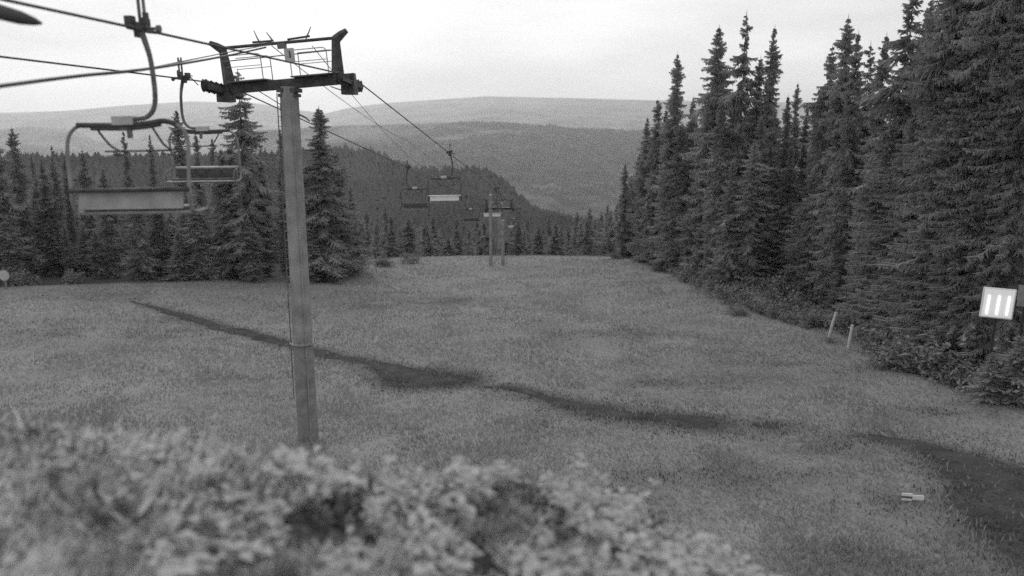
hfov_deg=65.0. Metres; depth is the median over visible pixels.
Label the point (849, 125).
conifer tree
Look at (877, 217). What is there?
conifer tree
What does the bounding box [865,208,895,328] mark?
conifer tree
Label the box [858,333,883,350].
shrub
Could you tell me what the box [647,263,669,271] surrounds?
shrub
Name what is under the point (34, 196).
conifer tree
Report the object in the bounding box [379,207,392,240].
conifer tree
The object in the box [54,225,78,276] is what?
conifer tree
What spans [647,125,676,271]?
conifer tree
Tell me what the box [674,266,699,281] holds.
shrub
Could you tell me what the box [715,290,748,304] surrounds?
shrub
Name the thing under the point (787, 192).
conifer tree
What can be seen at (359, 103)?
cable
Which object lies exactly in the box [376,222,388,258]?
conifer tree
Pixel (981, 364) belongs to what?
shrub
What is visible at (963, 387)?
shrub
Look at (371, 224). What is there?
conifer tree
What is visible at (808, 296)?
shrub
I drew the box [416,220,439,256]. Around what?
conifer tree
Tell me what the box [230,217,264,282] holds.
conifer tree
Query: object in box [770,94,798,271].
conifer tree
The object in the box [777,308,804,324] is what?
shrub
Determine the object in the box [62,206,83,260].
conifer tree
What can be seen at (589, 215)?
conifer tree
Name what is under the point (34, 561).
bank grass
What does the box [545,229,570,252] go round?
conifer tree
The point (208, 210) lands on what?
conifer tree
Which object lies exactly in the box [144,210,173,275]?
conifer tree
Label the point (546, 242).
conifer tree
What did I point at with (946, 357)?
shrub
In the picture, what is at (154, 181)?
conifer tree
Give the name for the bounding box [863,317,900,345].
shrub
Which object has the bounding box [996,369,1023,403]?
shrub
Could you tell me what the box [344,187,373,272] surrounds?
conifer tree
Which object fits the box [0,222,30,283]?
conifer tree
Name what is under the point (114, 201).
chairlift chair
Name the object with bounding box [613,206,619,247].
conifer tree
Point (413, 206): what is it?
chairlift chair
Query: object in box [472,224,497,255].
conifer tree
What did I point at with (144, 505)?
tall grass
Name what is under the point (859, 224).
conifer tree
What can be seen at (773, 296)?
shrub
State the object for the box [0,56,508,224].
haul rope
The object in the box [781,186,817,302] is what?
conifer tree
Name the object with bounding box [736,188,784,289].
conifer tree
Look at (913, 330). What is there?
conifer tree
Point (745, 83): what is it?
conifer tree
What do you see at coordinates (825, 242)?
conifer tree
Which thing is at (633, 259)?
shrub
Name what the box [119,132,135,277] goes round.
conifer tree
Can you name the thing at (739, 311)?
shrub
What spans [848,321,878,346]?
shrub
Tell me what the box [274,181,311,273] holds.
conifer tree
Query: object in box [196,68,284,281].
conifer tree
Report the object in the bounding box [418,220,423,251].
conifer tree
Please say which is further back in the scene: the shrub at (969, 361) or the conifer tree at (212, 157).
the conifer tree at (212, 157)
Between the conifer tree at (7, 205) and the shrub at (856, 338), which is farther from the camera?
the conifer tree at (7, 205)
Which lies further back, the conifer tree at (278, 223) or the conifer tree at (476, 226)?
the conifer tree at (476, 226)
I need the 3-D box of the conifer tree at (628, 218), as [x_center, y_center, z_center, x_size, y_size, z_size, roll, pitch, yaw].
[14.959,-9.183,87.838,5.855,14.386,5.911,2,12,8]
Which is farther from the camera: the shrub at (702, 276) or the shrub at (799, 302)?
the shrub at (702, 276)
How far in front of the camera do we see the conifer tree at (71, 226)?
74.03 m
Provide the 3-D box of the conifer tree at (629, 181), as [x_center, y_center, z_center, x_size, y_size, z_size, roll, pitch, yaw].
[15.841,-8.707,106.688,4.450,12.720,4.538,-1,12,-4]
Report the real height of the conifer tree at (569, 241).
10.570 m
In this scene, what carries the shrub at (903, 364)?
on the ground at (42, 132)
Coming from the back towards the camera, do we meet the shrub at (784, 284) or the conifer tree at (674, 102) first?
the conifer tree at (674, 102)
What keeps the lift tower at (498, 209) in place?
on the ground at (42, 132)
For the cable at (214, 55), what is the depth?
18.57 m
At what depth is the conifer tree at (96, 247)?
69.84 m
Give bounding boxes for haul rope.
[0,0,530,227]
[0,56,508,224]
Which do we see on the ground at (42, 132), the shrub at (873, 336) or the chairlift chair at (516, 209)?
the shrub at (873, 336)
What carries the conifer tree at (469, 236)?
on the ground at (42, 132)
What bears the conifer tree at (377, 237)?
on the ground at (42, 132)
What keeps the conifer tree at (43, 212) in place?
on the ground at (42, 132)
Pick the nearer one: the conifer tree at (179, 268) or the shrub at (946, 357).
the shrub at (946, 357)
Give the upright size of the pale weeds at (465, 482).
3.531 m
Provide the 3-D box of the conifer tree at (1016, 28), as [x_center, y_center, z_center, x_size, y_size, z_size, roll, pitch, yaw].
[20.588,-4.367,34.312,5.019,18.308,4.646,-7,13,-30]
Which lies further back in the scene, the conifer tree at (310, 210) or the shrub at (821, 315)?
the conifer tree at (310, 210)
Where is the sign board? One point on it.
(1020, 300)
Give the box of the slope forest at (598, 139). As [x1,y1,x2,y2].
[252,120,810,212]
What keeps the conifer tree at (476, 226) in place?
on the ground at (42, 132)
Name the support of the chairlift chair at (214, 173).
hanging from the haul rope at (24, 59)
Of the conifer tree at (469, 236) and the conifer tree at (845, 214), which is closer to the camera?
the conifer tree at (845, 214)
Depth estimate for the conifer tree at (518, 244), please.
117.28 m
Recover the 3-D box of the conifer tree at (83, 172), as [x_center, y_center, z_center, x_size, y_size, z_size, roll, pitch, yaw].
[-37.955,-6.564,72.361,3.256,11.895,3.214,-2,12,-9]
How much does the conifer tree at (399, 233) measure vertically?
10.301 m
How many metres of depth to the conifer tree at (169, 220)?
84.93 m
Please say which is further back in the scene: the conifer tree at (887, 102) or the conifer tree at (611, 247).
the conifer tree at (611, 247)
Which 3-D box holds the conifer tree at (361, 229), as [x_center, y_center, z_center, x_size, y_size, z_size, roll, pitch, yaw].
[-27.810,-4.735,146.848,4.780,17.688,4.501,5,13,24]
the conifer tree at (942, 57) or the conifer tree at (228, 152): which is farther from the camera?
the conifer tree at (228, 152)
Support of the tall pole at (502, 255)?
on the ground at (42, 132)
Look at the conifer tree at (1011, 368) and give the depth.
30.82 m
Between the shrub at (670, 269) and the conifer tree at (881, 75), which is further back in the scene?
the shrub at (670, 269)
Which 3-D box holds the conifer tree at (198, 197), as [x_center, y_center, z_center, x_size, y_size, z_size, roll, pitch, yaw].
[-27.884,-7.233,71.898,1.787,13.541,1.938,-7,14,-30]
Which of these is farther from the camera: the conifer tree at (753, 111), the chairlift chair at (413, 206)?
the conifer tree at (753, 111)
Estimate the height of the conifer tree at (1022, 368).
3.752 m
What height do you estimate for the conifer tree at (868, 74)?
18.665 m
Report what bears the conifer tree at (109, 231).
on the ground at (42, 132)
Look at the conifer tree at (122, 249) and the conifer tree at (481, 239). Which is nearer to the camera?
the conifer tree at (122, 249)
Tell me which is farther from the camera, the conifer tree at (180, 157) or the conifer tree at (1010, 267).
the conifer tree at (180, 157)
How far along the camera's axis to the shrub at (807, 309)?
51.08 m
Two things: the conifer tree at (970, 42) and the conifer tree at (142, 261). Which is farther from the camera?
the conifer tree at (142, 261)
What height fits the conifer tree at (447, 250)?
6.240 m
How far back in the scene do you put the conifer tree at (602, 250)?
116.86 m
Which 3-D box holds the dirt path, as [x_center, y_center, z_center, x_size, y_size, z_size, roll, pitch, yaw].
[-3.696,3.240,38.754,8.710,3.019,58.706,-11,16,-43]
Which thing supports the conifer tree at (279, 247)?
on the ground at (42, 132)
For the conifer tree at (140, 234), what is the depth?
79.25 m
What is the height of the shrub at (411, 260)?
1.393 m
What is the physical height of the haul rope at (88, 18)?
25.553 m
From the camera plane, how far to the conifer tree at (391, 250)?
109.11 m
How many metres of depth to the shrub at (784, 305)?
52.05 m
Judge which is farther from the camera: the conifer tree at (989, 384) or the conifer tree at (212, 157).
the conifer tree at (212, 157)
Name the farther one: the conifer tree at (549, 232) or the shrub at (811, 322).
the conifer tree at (549, 232)
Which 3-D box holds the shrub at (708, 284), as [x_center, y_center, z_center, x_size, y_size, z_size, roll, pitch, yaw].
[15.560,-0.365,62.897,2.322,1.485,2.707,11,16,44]
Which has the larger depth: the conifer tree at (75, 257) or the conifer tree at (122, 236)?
the conifer tree at (122, 236)
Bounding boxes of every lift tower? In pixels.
[191,27,362,442]
[484,197,514,254]
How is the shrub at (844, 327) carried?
on the ground at (42, 132)
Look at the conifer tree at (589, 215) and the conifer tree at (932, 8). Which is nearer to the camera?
the conifer tree at (932, 8)
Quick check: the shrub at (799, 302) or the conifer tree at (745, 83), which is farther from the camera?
the conifer tree at (745, 83)
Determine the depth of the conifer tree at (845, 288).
51.30 m
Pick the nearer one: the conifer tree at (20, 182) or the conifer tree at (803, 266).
the conifer tree at (803, 266)
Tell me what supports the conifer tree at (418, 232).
on the ground at (42, 132)
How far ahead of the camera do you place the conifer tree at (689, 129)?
72.78 m
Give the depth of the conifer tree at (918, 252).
36.83 m
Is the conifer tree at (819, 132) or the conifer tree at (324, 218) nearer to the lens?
the conifer tree at (819, 132)
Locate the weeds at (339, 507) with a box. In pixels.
[0,410,759,575]
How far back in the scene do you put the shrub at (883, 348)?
37.97 m
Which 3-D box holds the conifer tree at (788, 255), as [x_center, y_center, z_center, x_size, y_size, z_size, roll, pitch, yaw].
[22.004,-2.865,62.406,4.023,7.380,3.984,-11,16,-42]
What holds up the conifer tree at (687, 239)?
on the ground at (42, 132)
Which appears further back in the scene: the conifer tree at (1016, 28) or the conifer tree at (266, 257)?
the conifer tree at (266, 257)
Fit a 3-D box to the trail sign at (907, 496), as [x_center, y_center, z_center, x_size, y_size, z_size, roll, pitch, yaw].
[10.645,5.609,21.380,0.605,0.370,0.085,0,12,0]
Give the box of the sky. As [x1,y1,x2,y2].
[0,0,941,112]
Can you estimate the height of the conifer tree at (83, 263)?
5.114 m
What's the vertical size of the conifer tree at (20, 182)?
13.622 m
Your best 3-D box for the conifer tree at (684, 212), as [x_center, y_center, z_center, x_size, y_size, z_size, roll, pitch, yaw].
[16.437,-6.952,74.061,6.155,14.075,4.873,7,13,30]
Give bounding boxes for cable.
[0,47,265,87]
[158,44,271,65]
[272,46,482,190]
[312,46,419,164]
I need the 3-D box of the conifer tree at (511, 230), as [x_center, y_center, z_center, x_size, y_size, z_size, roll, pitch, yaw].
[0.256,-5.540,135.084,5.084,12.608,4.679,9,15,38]
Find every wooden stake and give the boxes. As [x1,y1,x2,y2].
[828,312,837,337]
[847,325,853,349]
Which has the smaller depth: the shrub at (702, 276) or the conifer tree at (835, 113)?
the conifer tree at (835, 113)
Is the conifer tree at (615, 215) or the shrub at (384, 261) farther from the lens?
the conifer tree at (615, 215)
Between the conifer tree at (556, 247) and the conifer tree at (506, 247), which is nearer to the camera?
the conifer tree at (556, 247)
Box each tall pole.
[489,194,492,265]
[501,220,504,264]
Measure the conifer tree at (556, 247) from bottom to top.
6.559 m
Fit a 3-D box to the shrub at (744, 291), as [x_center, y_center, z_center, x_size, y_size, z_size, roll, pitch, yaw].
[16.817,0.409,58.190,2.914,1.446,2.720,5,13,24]
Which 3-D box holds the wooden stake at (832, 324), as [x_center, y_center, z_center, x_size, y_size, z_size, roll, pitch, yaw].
[17.762,2.230,44.624,0.503,1.821,0.196,0,12,0]
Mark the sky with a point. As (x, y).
(400, 50)
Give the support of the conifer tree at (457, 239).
on the ground at (42, 132)
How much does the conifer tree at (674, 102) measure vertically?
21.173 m
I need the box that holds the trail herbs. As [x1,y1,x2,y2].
[3,289,1023,575]
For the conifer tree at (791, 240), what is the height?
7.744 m
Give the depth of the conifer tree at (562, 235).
114.15 m
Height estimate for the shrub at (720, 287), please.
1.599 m
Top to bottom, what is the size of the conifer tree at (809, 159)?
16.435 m
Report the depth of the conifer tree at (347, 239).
73.08 m
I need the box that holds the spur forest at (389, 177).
[3,143,598,269]
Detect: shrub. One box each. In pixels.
[0,267,41,286]
[59,269,88,283]
[197,262,234,280]
[217,268,242,279]
[373,253,395,266]
[398,251,422,263]
[606,252,622,258]
[630,252,646,262]
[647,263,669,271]
[667,266,682,276]
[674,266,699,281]
[685,269,714,286]
[690,274,725,290]
[701,280,748,297]
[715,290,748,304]
[723,282,765,303]
[725,304,750,316]
[735,291,773,312]
[739,269,779,292]
[746,284,786,306]
[751,295,776,315]
[762,302,787,318]
[763,276,800,301]
[766,298,799,317]
[768,272,812,302]
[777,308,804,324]
[780,291,814,311]
[787,289,822,304]
[788,304,826,319]
[794,309,828,328]
[803,308,845,327]
[815,310,850,330]
[822,335,836,342]
[829,308,858,336]
[846,319,869,342]
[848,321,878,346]
[855,319,891,353]
[857,333,910,371]
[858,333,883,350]
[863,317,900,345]
[863,348,904,370]
[886,342,926,375]
[891,329,952,372]
[902,335,983,383]
[906,345,961,381]
[928,357,984,390]
[933,347,1004,384]
[955,363,1006,395]
[970,350,1011,383]
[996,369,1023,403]
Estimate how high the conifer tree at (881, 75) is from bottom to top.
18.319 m
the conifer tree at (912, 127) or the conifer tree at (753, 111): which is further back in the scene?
the conifer tree at (753, 111)
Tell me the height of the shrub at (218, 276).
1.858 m
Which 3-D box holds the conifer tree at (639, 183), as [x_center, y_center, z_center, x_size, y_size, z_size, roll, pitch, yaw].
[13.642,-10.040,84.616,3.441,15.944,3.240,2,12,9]
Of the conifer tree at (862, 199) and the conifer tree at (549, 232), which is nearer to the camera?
the conifer tree at (862, 199)
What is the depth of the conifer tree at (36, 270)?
74.39 m
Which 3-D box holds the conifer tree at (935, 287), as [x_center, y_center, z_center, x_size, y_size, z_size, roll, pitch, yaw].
[20.913,-4.233,35.232,6.214,17.880,6.075,-7,13,-29]
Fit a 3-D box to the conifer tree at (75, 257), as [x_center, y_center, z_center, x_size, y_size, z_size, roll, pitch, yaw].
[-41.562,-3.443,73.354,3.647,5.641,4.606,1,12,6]
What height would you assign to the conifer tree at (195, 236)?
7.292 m
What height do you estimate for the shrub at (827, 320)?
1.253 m
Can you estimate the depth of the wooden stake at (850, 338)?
41.80 m
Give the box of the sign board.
[1016,285,1023,337]
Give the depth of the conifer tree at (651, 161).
80.44 m
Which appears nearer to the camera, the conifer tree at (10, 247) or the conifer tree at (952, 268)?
the conifer tree at (952, 268)
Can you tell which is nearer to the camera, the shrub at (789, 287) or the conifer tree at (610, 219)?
the shrub at (789, 287)
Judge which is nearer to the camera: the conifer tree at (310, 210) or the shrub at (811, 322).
the shrub at (811, 322)
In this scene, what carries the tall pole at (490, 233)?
on the ground at (42, 132)
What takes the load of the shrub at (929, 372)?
on the ground at (42, 132)
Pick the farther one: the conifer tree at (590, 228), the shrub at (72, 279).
the conifer tree at (590, 228)
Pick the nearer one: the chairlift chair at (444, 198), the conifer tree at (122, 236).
the chairlift chair at (444, 198)
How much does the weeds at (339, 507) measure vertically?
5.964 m
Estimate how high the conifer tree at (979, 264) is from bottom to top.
17.575 m
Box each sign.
[901,493,924,500]
[979,287,1016,355]
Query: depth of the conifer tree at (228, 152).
69.19 m
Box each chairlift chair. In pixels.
[65,0,207,214]
[165,57,241,182]
[400,160,429,209]
[427,144,462,201]
[462,192,478,221]
[482,184,501,216]
[507,206,520,227]
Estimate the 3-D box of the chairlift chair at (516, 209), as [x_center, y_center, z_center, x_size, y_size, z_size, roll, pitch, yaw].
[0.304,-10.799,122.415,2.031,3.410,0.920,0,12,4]
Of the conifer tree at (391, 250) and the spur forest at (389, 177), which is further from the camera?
the spur forest at (389, 177)
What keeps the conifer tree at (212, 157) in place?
on the ground at (42, 132)
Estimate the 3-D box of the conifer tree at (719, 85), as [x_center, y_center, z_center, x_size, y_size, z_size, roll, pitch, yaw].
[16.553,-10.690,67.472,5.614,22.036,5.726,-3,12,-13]
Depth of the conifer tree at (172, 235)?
85.05 m
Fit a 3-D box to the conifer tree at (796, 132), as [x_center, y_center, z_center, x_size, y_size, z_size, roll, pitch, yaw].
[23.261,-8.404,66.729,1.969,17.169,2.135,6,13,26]
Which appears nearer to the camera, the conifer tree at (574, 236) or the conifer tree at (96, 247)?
the conifer tree at (96, 247)
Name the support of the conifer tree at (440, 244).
on the ground at (42, 132)
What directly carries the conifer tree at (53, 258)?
on the ground at (42, 132)
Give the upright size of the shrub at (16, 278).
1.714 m
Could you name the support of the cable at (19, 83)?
attached to the lift tower at (230, 89)
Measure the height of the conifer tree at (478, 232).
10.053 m
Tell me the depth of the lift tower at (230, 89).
25.23 m
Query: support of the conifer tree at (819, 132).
on the ground at (42, 132)
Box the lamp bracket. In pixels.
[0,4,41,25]
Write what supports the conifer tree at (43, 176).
on the ground at (42, 132)
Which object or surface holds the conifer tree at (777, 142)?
on the ground at (42, 132)
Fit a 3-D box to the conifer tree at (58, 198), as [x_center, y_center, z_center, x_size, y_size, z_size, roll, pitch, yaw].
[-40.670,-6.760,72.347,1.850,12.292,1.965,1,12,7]
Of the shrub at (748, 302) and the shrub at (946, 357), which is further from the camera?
the shrub at (748, 302)
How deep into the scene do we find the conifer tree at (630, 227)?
92.26 m
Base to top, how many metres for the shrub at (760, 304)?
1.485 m
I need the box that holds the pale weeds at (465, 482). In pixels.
[0,413,778,575]
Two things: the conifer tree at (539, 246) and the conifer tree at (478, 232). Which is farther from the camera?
the conifer tree at (478, 232)
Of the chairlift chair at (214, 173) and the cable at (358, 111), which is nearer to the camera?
the chairlift chair at (214, 173)
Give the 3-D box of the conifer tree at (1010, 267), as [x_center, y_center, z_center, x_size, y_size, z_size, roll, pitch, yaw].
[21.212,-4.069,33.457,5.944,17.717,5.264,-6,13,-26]
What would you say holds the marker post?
on the ground at (42, 132)
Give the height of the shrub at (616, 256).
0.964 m
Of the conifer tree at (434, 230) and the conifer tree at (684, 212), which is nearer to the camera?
the conifer tree at (684, 212)
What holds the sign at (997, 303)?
on the ground at (42, 132)
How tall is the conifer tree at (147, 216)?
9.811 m
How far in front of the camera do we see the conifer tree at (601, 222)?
143.49 m
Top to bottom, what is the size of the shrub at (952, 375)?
1.350 m
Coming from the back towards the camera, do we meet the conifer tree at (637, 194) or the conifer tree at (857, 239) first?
the conifer tree at (637, 194)
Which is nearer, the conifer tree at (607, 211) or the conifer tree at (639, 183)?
the conifer tree at (639, 183)
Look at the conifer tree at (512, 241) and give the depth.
120.64 m
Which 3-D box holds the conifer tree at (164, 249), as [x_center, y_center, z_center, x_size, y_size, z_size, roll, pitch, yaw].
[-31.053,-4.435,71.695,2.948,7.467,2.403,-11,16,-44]
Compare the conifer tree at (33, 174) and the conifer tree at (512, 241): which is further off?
the conifer tree at (512, 241)
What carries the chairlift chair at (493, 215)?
hanging from the haul rope at (88, 18)
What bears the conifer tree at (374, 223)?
on the ground at (42, 132)
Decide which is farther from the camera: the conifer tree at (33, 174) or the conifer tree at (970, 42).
the conifer tree at (33, 174)
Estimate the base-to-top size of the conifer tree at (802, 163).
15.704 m
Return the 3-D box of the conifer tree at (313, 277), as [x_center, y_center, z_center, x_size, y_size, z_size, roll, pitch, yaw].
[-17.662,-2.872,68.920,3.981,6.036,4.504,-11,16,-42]
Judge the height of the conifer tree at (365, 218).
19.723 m
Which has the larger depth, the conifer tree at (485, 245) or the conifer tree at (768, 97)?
the conifer tree at (485, 245)
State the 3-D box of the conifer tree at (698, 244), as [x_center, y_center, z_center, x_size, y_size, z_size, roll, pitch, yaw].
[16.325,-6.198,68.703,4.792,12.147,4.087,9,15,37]
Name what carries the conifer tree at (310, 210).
on the ground at (42, 132)
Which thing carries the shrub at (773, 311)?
on the ground at (42, 132)
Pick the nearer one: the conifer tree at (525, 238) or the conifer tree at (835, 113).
the conifer tree at (835, 113)
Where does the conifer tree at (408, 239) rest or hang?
on the ground at (42, 132)
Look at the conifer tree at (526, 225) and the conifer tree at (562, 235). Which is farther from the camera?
the conifer tree at (526, 225)
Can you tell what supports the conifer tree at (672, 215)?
on the ground at (42, 132)
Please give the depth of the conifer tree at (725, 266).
62.10 m
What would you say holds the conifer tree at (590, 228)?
on the ground at (42, 132)
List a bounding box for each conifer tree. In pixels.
[0,149,33,281]
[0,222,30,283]
[4,126,47,278]
[10,209,37,279]
[27,214,39,273]
[28,154,41,271]
[29,189,48,273]
[30,182,69,272]
[35,218,63,276]
[37,159,64,214]
[41,221,77,273]
[46,146,74,275]
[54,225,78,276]
[60,154,80,272]
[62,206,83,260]
[66,151,100,275]
[71,226,94,275]
[82,231,111,278]
[85,168,127,278]
[116,184,163,279]
[117,215,145,269]
[117,232,129,269]
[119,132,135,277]
[124,214,150,250]
[143,186,152,268]
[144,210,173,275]
[145,135,166,276]
[148,210,174,276]
[158,233,196,280]
[164,210,176,255]
[166,111,194,272]
[168,221,176,261]
[172,201,215,280]
[191,134,211,267]
[192,192,217,264]
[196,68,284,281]
[204,150,242,279]
[207,139,224,274]
[207,236,216,274]
[215,146,253,277]
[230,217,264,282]
[249,159,280,275]
[269,215,281,263]
[271,205,284,270]
[274,130,289,276]
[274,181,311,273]
[279,107,363,283]
[284,225,325,283]
[305,200,316,258]
[329,151,374,276]
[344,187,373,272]
[357,216,371,256]
[362,213,372,257]
[369,220,373,237]
[369,221,380,256]
[370,224,382,258]
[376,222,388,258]
[377,217,402,258]
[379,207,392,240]
[396,218,420,256]
[396,228,405,253]
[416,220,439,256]
[416,230,421,256]
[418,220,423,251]
[423,236,435,256]
[429,216,444,255]
[436,231,443,256]
[438,238,457,255]
[450,218,468,255]
[464,228,473,255]
[468,222,481,254]
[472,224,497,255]
[472,227,482,255]
[480,230,499,255]
[504,220,527,248]
[504,241,509,254]
[505,223,525,255]
[510,222,526,255]
[522,228,529,255]
[523,219,534,255]
[529,228,545,255]
[541,234,550,255]
[542,215,553,240]
[542,223,569,255]
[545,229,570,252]
[558,228,565,253]
[564,230,575,255]
[570,212,583,255]
[575,223,583,254]
[577,221,599,255]
[578,218,601,255]
[583,209,595,242]
[593,212,604,255]
[596,211,618,250]
[596,225,609,256]
[600,205,613,234]
[601,223,616,256]
[609,164,633,256]
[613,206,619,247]
[615,191,633,256]
[617,175,632,220]
[623,154,640,256]
[623,173,651,255]
[628,117,652,262]
[630,172,649,255]
[631,150,642,250]
[634,175,650,262]
[637,100,662,265]
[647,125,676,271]
[650,53,687,266]
[650,111,668,264]
[651,126,688,272]
[657,139,701,268]
[673,201,696,271]
[674,97,701,271]
[679,24,736,277]
[680,151,711,278]
[694,105,743,279]
[704,160,751,289]
[707,99,745,259]
[713,13,765,241]
[719,140,780,288]
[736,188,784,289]
[737,118,782,287]
[741,59,768,178]
[755,29,784,255]
[762,144,806,279]
[769,206,800,283]
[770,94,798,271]
[770,118,782,191]
[777,201,808,283]
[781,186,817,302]
[782,142,828,302]
[788,84,802,204]
[792,45,838,301]
[796,102,811,202]
[797,89,820,206]
[805,15,864,308]
[815,140,859,299]
[818,32,867,312]
[820,140,864,311]
[831,122,888,319]
[835,124,902,324]
[836,122,890,301]
[838,0,930,323]
[842,142,880,317]
[845,136,901,319]
[846,36,895,299]
[849,116,922,334]
[851,45,876,249]
[859,1,959,343]
[861,208,890,326]
[864,150,918,336]
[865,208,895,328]
[867,0,985,345]
[872,7,991,361]
[886,0,937,122]
[898,2,1008,359]
[908,6,985,345]
[911,24,1014,359]
[913,0,1023,356]
[915,3,1020,363]
[928,0,1023,361]
[940,13,1023,368]
[960,352,1015,404]
[965,121,1023,348]
[987,335,1023,407]
[996,336,1023,406]
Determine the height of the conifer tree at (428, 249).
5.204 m
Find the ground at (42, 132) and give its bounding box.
[0,96,1023,575]
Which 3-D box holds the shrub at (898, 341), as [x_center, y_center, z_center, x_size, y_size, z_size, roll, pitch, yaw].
[19.326,2.933,37.511,3.028,1.858,3.727,8,14,35]
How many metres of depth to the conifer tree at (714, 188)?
65.31 m
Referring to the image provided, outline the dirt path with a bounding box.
[130,301,1023,538]
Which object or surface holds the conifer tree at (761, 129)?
on the ground at (42, 132)
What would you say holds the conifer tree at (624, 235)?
on the ground at (42, 132)
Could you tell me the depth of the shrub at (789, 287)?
58.67 m
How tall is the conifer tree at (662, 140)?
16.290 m
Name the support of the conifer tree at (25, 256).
on the ground at (42, 132)
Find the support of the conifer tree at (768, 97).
on the ground at (42, 132)
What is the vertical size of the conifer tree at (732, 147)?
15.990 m
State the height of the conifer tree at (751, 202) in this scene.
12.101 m
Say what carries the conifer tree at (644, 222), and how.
on the ground at (42, 132)
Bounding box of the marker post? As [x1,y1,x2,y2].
[0,270,8,288]
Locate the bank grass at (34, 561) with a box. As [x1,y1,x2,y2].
[0,410,766,575]
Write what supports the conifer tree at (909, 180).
on the ground at (42, 132)
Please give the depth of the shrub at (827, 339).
43.84 m
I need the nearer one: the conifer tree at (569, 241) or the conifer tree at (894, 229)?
the conifer tree at (894, 229)
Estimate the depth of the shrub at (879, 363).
37.47 m
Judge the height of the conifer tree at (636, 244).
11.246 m
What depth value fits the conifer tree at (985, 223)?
33.77 m
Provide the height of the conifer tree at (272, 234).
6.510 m
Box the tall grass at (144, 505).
[0,403,466,538]
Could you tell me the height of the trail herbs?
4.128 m
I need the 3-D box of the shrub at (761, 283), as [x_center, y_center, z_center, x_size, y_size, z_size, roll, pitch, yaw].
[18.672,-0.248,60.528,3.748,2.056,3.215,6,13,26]
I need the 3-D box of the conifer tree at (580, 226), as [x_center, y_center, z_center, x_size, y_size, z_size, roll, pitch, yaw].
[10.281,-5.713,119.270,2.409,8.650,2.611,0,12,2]
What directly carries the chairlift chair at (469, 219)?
hanging from the haul rope at (24, 59)
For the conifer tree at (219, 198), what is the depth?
68.85 m
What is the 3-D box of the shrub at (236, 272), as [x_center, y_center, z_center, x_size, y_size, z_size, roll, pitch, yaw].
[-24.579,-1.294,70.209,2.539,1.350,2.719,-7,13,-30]
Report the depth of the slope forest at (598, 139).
3943.10 m
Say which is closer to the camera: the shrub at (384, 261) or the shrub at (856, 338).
the shrub at (856, 338)
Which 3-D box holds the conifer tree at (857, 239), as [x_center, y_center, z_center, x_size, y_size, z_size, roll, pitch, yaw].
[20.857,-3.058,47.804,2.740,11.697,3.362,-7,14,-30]
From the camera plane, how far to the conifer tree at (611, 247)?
110.97 m
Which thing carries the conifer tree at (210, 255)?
on the ground at (42, 132)
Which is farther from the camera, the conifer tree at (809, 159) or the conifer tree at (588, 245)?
the conifer tree at (588, 245)
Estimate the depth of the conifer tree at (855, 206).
50.16 m
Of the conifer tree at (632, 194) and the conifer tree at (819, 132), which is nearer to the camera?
the conifer tree at (819, 132)

